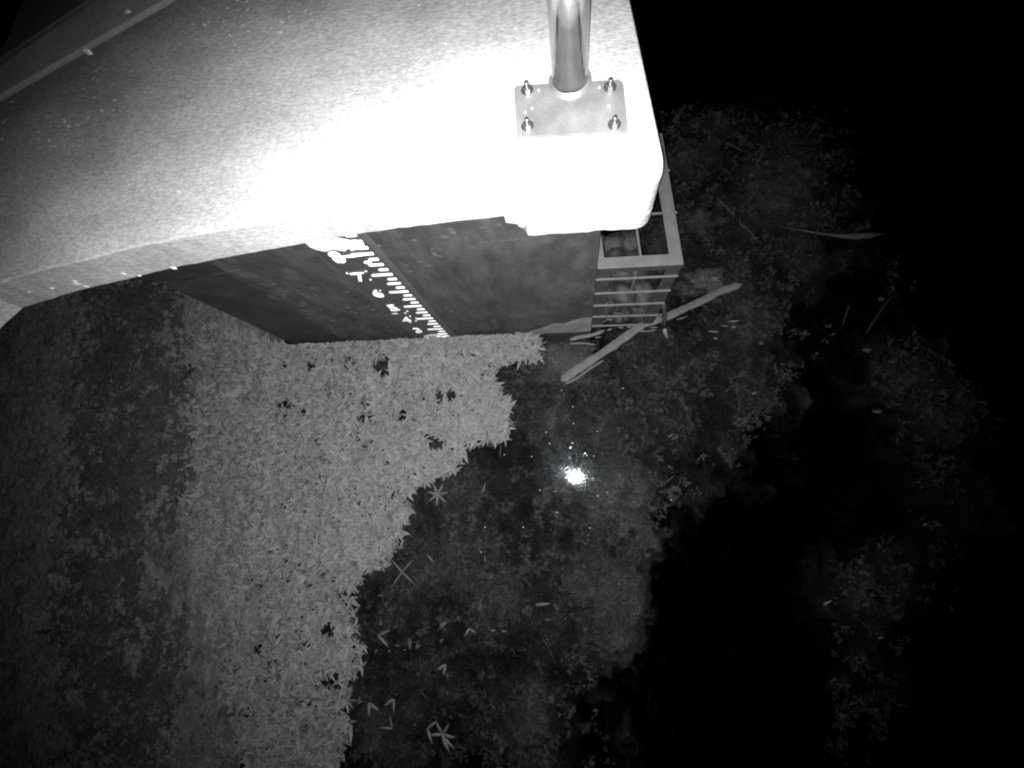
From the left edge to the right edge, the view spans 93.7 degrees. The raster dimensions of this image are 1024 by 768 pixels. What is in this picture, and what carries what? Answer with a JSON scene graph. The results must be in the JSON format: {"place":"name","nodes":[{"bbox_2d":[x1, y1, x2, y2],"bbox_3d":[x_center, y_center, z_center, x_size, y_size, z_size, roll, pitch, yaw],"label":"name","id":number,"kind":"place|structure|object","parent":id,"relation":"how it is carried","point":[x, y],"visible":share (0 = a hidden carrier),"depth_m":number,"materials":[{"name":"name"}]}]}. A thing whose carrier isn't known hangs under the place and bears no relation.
{"place":"outdoors","nodes":[
{"label":"outdoors","id":0,"kind":"place"},
{"bbox_2d":[0,0,1023,767],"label":"pond bed","id":1,"kind":"object","parent":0,"point":[956,66],"visible":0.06,"depth_m":2.87,"materials":[{"name":"black soil"}]},
{"bbox_2d":[144,216,600,347],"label":"riser wall","id":2,"kind":"structure","parent":1,"relation":"on","point":[492,275],"depth_m":1.86,"materials":[{"name":"concrete"}]},
{"bbox_2d":[0,0,662,327],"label":"concrete slab","id":3,"kind":"structure","parent":2,"relation":"on","point":[175,134],"depth_m":1.36,"materials":[{"name":"grey concrete"}]},
{"bbox_2d":[0,0,94,64],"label":"steel hatch","id":4,"kind":"object","parent":3,"relation":"on","point":[35,20],"visible":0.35,"depth_m":1.59,"materials":[{"name":"grey metal"}]},
{"bbox_2d":[0,0,175,101],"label":"concrete kerb","id":5,"kind":"structure","parent":3,"relation":"on","point":[93,24],"depth_m":1.51,"materials":[{"name":"grey concrete"}]},
{"bbox_2d":[84,47,92,54],"bbox_3d":[-1.322,-1.039,1.500,0.015,0.019,0.013,-1,79,8],"label":"pale dropping","id":6,"kind":"object","parent":3,"relation":"on","point":[87,51],"visible":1,"depth_m":1.50,"materials":[{"name":"white"}]},
{"bbox_2d":[514,0,627,138],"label":"steel post","id":7,"kind":"object","parent":3,"relation":"on","point":[571,99],"visible":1,"depth_m":1.22,"materials":[{"name":"silver metal"}]},
{"bbox_2d":[304,232,454,338],"bbox_3d":[-0.458,-0.323,2.119,0.219,1.470,0.018,-2,79,7],"label":"staff gauge","id":8,"kind":"object","parent":2,"relation":"attached to","point":[363,263],"visible":0.76,"depth_m":1.79,"materials":[{"name":"black metal"}]},
{"bbox_2d":[590,133,683,342],"bbox_3d":[0.516,-0.577,2.328,0.309,1.142,0.563,-6,79,7],"label":"trash rack","id":9,"kind":"object","parent":2,"relation":"attached to","point":[671,263],"visible":0.66,"depth_m":1.77,"materials":[{"name":"metal"}]},
{"bbox_2d":[602,232,625,253],"bbox_3d":[0.496,-0.673,2.301,0.130,0.096,0.106,-29,98,11],"label":"stone","id":10,"kind":"object","parent":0,"point":[613,240],"visible":0.73,"depth_m":2.27,"materials":[{"name":"grey stone"}]},
{"bbox_2d":[611,281,635,306],"bbox_3d":[0.498,-0.404,2.153,0.123,0.106,0.114,6,80,9],"label":"stone","id":11,"kind":"object","parent":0,"point":[618,286],"visible":0.76,"depth_m":2.12,"materials":[{"name":"grey stone"}]},
{"bbox_2d":[609,279,631,284],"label":"stone","id":12,"kind":"object","parent":11,"relation":"on","point":[627,280],"visible":0.06,"depth_m":2.22,"materials":[{"name":"grey stone"}]},
{"bbox_2d":[610,271,632,281],"bbox_3d":[0.484,-0.513,2.177,0.138,0.096,0.107,20,84,16],"label":"stone","id":13,"kind":"object","parent":12,"relation":"on","point":[619,274],"visible":0.25,"depth_m":2.14,"materials":[{"name":"grey stone"}]},
{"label":"water","id":14,"kind":"structure","parent":0,"visible":0},
{"bbox_2d":[0,276,282,767],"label":"algae bed","id":15,"kind":"object","parent":14,"relation":"on","point":[22,601],"visible":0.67,"depth_m":2.58,"materials":[{"name":"black plant"}]},
{"bbox_2d":[35,275,197,767],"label":"dark algae","id":16,"kind":"object","parent":15,"relation":"on","point":[109,368],"visible":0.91,"depth_m":2.58,"materials":[{"name":"black plant"}]},
{"bbox_2d":[0,278,264,767],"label":"sparse leaf cover","id":17,"kind":"object","parent":15,"relation":"on","point":[183,733],"visible":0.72,"depth_m":2.55,"materials":[{"name":"grey plant"}]},
{"bbox_2d":[177,318,545,767],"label":"floating leaf mat","id":18,"kind":"object","parent":14,"relation":"on","point":[376,474],"visible":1,"depth_m":2.45,"materials":[{"name":"grey plant"}]},
{"bbox_2d":[367,702,378,715],"bbox_3d":[-0.662,1.524,2.255,0.055,0.012,0.055,-36,77,0],"label":"floating leaf","id":19,"kind":"object","parent":14,"relation":"on","point":[371,705],"visible":1,"depth_m":2.25,"materials":[{"name":"grey plant"}]},
{"bbox_2d":[378,630,389,645],"bbox_3d":[-0.616,1.219,2.307,0.067,0.012,0.075,-1,79,8],"label":"floating leaf","id":20,"kind":"object","parent":14,"relation":"on","point":[381,638],"visible":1,"depth_m":2.31,"materials":[{"name":"grey plant"}]},
{"bbox_2d":[380,716,392,728],"bbox_3d":[-0.586,1.574,2.236,0.062,0.012,0.062,-1,79,8],"label":"floating leaf","id":21,"kind":"object","parent":14,"relation":"on","point":[388,727],"visible":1,"depth_m":2.23,"materials":[{"name":"grey plant"}]},
{"bbox_2d":[384,699,394,711],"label":"floating leaf","id":22,"kind":"object","parent":14,"relation":"on","point":[389,702],"visible":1,"depth_m":2.25,"materials":[{"name":"grey plant"}]},
{"bbox_2d":[392,561,412,585],"bbox_3d":[-0.536,0.922,2.352,0.114,0.012,0.131,-6,79,7],"label":"leafy sprig","id":23,"kind":"object","parent":14,"relation":"on","point":[405,575],"visible":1,"depth_m":2.35,"materials":[{"name":"plant"}]},
{"bbox_2d":[427,721,436,742],"bbox_3d":[-0.373,1.591,2.204,0.042,0.012,0.100,11,81,10],"label":"floating leaf","id":24,"kind":"object","parent":14,"relation":"on","point":[428,727],"visible":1,"depth_m":2.20,"materials":[{"name":"grey plant"}]},
{"bbox_2d":[426,484,447,506],"bbox_3d":[-0.373,0.555,2.399,0.117,0.012,0.114,-1,79,8],"label":"leaf rosette","id":25,"kind":"object","parent":14,"relation":"on","point":[437,494],"visible":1,"depth_m":2.40,"materials":[{"name":"grey plant"}]},
{"bbox_2d":[437,664,445,674],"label":"floating leaf","id":26,"kind":"object","parent":14,"relation":"on","point":[443,667],"visible":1,"depth_m":2.25,"materials":[{"name":"grey plant"}]},
{"bbox_2d":[430,722,454,747],"bbox_3d":[-0.312,1.593,2.195,0.107,0.012,0.095,32,85,12],"label":"floating leaf","id":27,"kind":"object","parent":14,"relation":"on","point":[442,733],"visible":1,"depth_m":2.19,"materials":[{"name":"grey plant"}]},
{"bbox_2d":[445,738,453,751],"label":"floating leaf","id":28,"kind":"object","parent":14,"relation":"on","point":[448,743],"visible":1,"depth_m":2.18,"materials":[{"name":"grey plant"}]},
{"bbox_2d":[465,628,475,635],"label":"floating leaf","id":29,"kind":"object","parent":14,"relation":"on","point":[471,630],"visible":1,"depth_m":2.26,"materials":[{"name":"grey plant"}]},
{"bbox_2d":[536,603,550,605],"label":"floating leaf","id":30,"kind":"object","parent":14,"relation":"on","point":[540,604],"visible":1,"depth_m":2.24,"materials":[{"name":"grey plant"}]},
{"bbox_2d":[569,342,595,344],"bbox_3d":[0.360,-0.207,2.449,0.136,0.005,0.013,2,80,8],"label":"driftwood strip","id":31,"kind":"object","parent":14,"relation":"on","point":[582,343],"visible":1,"depth_m":2.45,"materials":[{"name":"grey wood"}]},
{"bbox_2d":[570,330,604,339],"bbox_3d":[0.385,-0.248,2.453,0.184,0.006,0.022,-13,78,5],"label":"driftwood strip","id":32,"kind":"object","parent":14,"relation":"on","point":[587,335],"visible":1,"depth_m":2.45,"materials":[{"name":"grey wood"}]},
{"bbox_2d":[610,307,631,323],"bbox_3d":[0.548,-0.361,2.425,0.112,0.088,0.108,-20,77,4],"label":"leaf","id":33,"kind":"object","parent":14,"relation":"on","point":[617,320],"visible":0.43,"depth_m":2.40,"materials":[{"name":"grey plant"}]},
{"bbox_2d":[613,307,628,312],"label":"stone","id":34,"kind":"object","parent":33,"relation":"on","point":[618,310],"visible":0.19,"depth_m":2.32,"materials":[{"name":"grey stone"}]},
{"bbox_2d":[240,92,1023,767],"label":"weed bed","id":35,"kind":"object","parent":14,"relation":"in","point":[778,666],"visible":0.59,"depth_m":2.35,"materials":[{"name":"black plant"}]},
{"bbox_2d":[606,317,616,326],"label":"stone","id":36,"kind":"object","parent":35,"relation":"on","point":[611,322],"visible":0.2,"depth_m":2.51,"materials":[{"name":"grey stone"}]},
{"bbox_2d":[671,279,702,298],"bbox_3d":[0.911,-0.499,2.492,0.174,0.072,0.110,-1,79,8],"label":"stone","id":37,"kind":"object","parent":35,"relation":"on","point":[685,286],"visible":0.76,"depth_m":2.47,"materials":[{"name":"grey stone"}]},
{"bbox_2d":[679,207,717,236],"bbox_3d":[0.982,-0.866,2.571,0.256,0.100,0.194,-1,79,8],"label":"stone","id":38,"kind":"object","parent":35,"relation":"on","point":[702,220],"visible":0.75,"depth_m":2.54,"materials":[{"name":"grey stone"}]},
{"bbox_2d":[682,266,730,294],"bbox_3d":[1.003,-0.527,2.476,0.254,0.108,0.161,-1,79,8],"label":"stone","id":39,"kind":"object","parent":35,"relation":"on","point":[707,280],"visible":0.87,"depth_m":2.44,"materials":[{"name":"grey stone"}]},
{"bbox_2d":[713,213,727,223],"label":"stone","id":40,"kind":"object","parent":35,"relation":"on","point":[721,217],"visible":0.83,"depth_m":2.53,"materials":[{"name":"grey stone"}]},
{"bbox_2d":[739,218,757,240],"bbox_3d":[1.207,-0.787,2.462,0.026,0.008,0.156,-31,77,1],"label":"stick","id":41,"kind":"object","parent":35,"relation":"on","point":[746,228],"visible":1,"depth_m":2.46,"materials":[{"name":"wood"}]},
{"bbox_2d":[630,307,644,322],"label":"stone","id":42,"kind":"object","parent":14,"relation":"on","point":[637,319],"visible":0.21,"depth_m":2.41,"materials":[{"name":"grey stone"}]},
{"bbox_2d":[631,307,647,316],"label":"stone","id":43,"kind":"object","parent":42,"relation":"on","point":[636,311],"visible":0.29,"depth_m":2.31,"materials":[{"name":"grey stone"}]},
{"bbox_2d":[560,283,741,381],"bbox_3d":[0.682,-0.282,2.414,1.018,0.014,0.089,-29,77,2],"label":"broken pole","id":44,"kind":"object","parent":14,"relation":"on","point":[588,362],"visible":0.93,"depth_m":2.41,"materials":[{"name":"grey wood"}]},
{"bbox_2d":[564,360,603,384],"bbox_3d":[0.365,-0.056,2.420,0.237,0.006,0.016,-32,77,1],"label":"split sliver","id":45,"kind":"object","parent":44,"relation":"part of","point":[583,373],"visible":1,"depth_m":2.42,"materials":[{"name":"grey wood"}]},
{"bbox_2d":[661,301,668,338],"bbox_3d":[0.722,-0.312,2.267,0.142,0.319,0.045,43,88,13],"label":"bent stake","id":46,"kind":"object","parent":14,"relation":"on","point":[664,317],"visible":0.78,"depth_m":2.30,"materials":[{"name":"metal"}]},
{"bbox_2d":[717,198,733,214],"bbox_3d":[1.114,-0.923,2.500,0.010,0.009,0.126,-40,77,-1],"label":"stick","id":47,"kind":"object","parent":14,"relation":"in","point":[722,203],"visible":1,"depth_m":2.50,"materials":[{"name":"wood"}]},
{"bbox_2d":[780,226,884,239],"bbox_3d":[1.611,-0.756,2.422,0.489,0.035,0.046,7,80,9],"label":"drowned branch","id":48,"kind":"object","parent":14,"relation":"in","point":[856,236],"visible":1,"depth_m":2.40,"materials":[{"name":"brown wood"}]},
{"bbox_2d":[862,347,871,351],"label":"stone","id":49,"kind":"object","parent":14,"relation":"in","point":[866,349],"visible":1,"depth_m":2.27,"materials":[{"name":"grey stone"}]},
{"bbox_2d":[867,296,891,332],"bbox_3d":[1.758,-0.333,2.301,0.010,0.006,0.217,36,86,12],"label":"stick","id":50,"kind":"object","parent":14,"relation":"in","point":[879,312],"visible":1,"depth_m":2.30,"materials":[{"name":"grey wood"}]},
{"label":"stone","id":51,"kind":"object","parent":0,"visible":0},
{"bbox_2d":[603,300,615,315],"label":"stone","id":52,"kind":"object","parent":51,"relation":"on","point":[608,310],"visible":0.23,"depth_m":2.24,"materials":[{"name":"grey stone"}]},
{"bbox_2d":[606,284,612,302],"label":"stone","id":53,"kind":"object","parent":52,"relation":"on","point":[608,298],"visible":0.23,"depth_m":2.15,"materials":[{"name":"grey stone"}]},
{"label":"stone","id":54,"kind":"object","parent":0,"visible":0},
{"bbox_2d":[607,247,624,256],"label":"stone","id":55,"kind":"object","parent":54,"relation":"on","point":[616,252],"visible":0.39,"depth_m":2.25,"materials":[{"name":"grey stone"}]},
{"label":"stone","id":56,"kind":"object","parent":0,"visible":0},
{"bbox_2d":[625,249,638,255],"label":"stone","id":57,"kind":"object","parent":56,"relation":"on","point":[634,252],"visible":0.25,"depth_m":2.26,"materials":[{"name":"grey stone"}]},
{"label":"stone","id":58,"kind":"object","parent":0,"visible":0},
{"bbox_2d":[620,229,640,252],"bbox_3d":[0.565,-0.682,2.304,0.114,0.101,0.128,3,68,-11],"label":"stone","id":59,"kind":"object","parent":58,"relation":"on","point":[630,242],"visible":0.65,"depth_m":2.26,"materials":[{"name":"grey stone"}]},
{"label":"stone","id":60,"kind":"object","parent":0,"visible":0},
{"bbox_2d":[630,279,655,308],"bbox_3d":[0.585,-0.407,2.153,0.109,0.097,0.140,-22,96,17],"label":"stone","id":61,"kind":"object","parent":60,"relation":"on","point":[640,285],"visible":0.66,"depth_m":2.12,"materials":[{"name":"grey stone"}]},
{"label":"stone","id":62,"kind":"object","parent":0,"visible":0},
{"bbox_2d":[631,271,649,276],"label":"stone","id":63,"kind":"object","parent":62,"relation":"on","point":[642,273],"visible":0.13,"depth_m":2.13,"materials":[{"name":"grey stone"}]}
]}

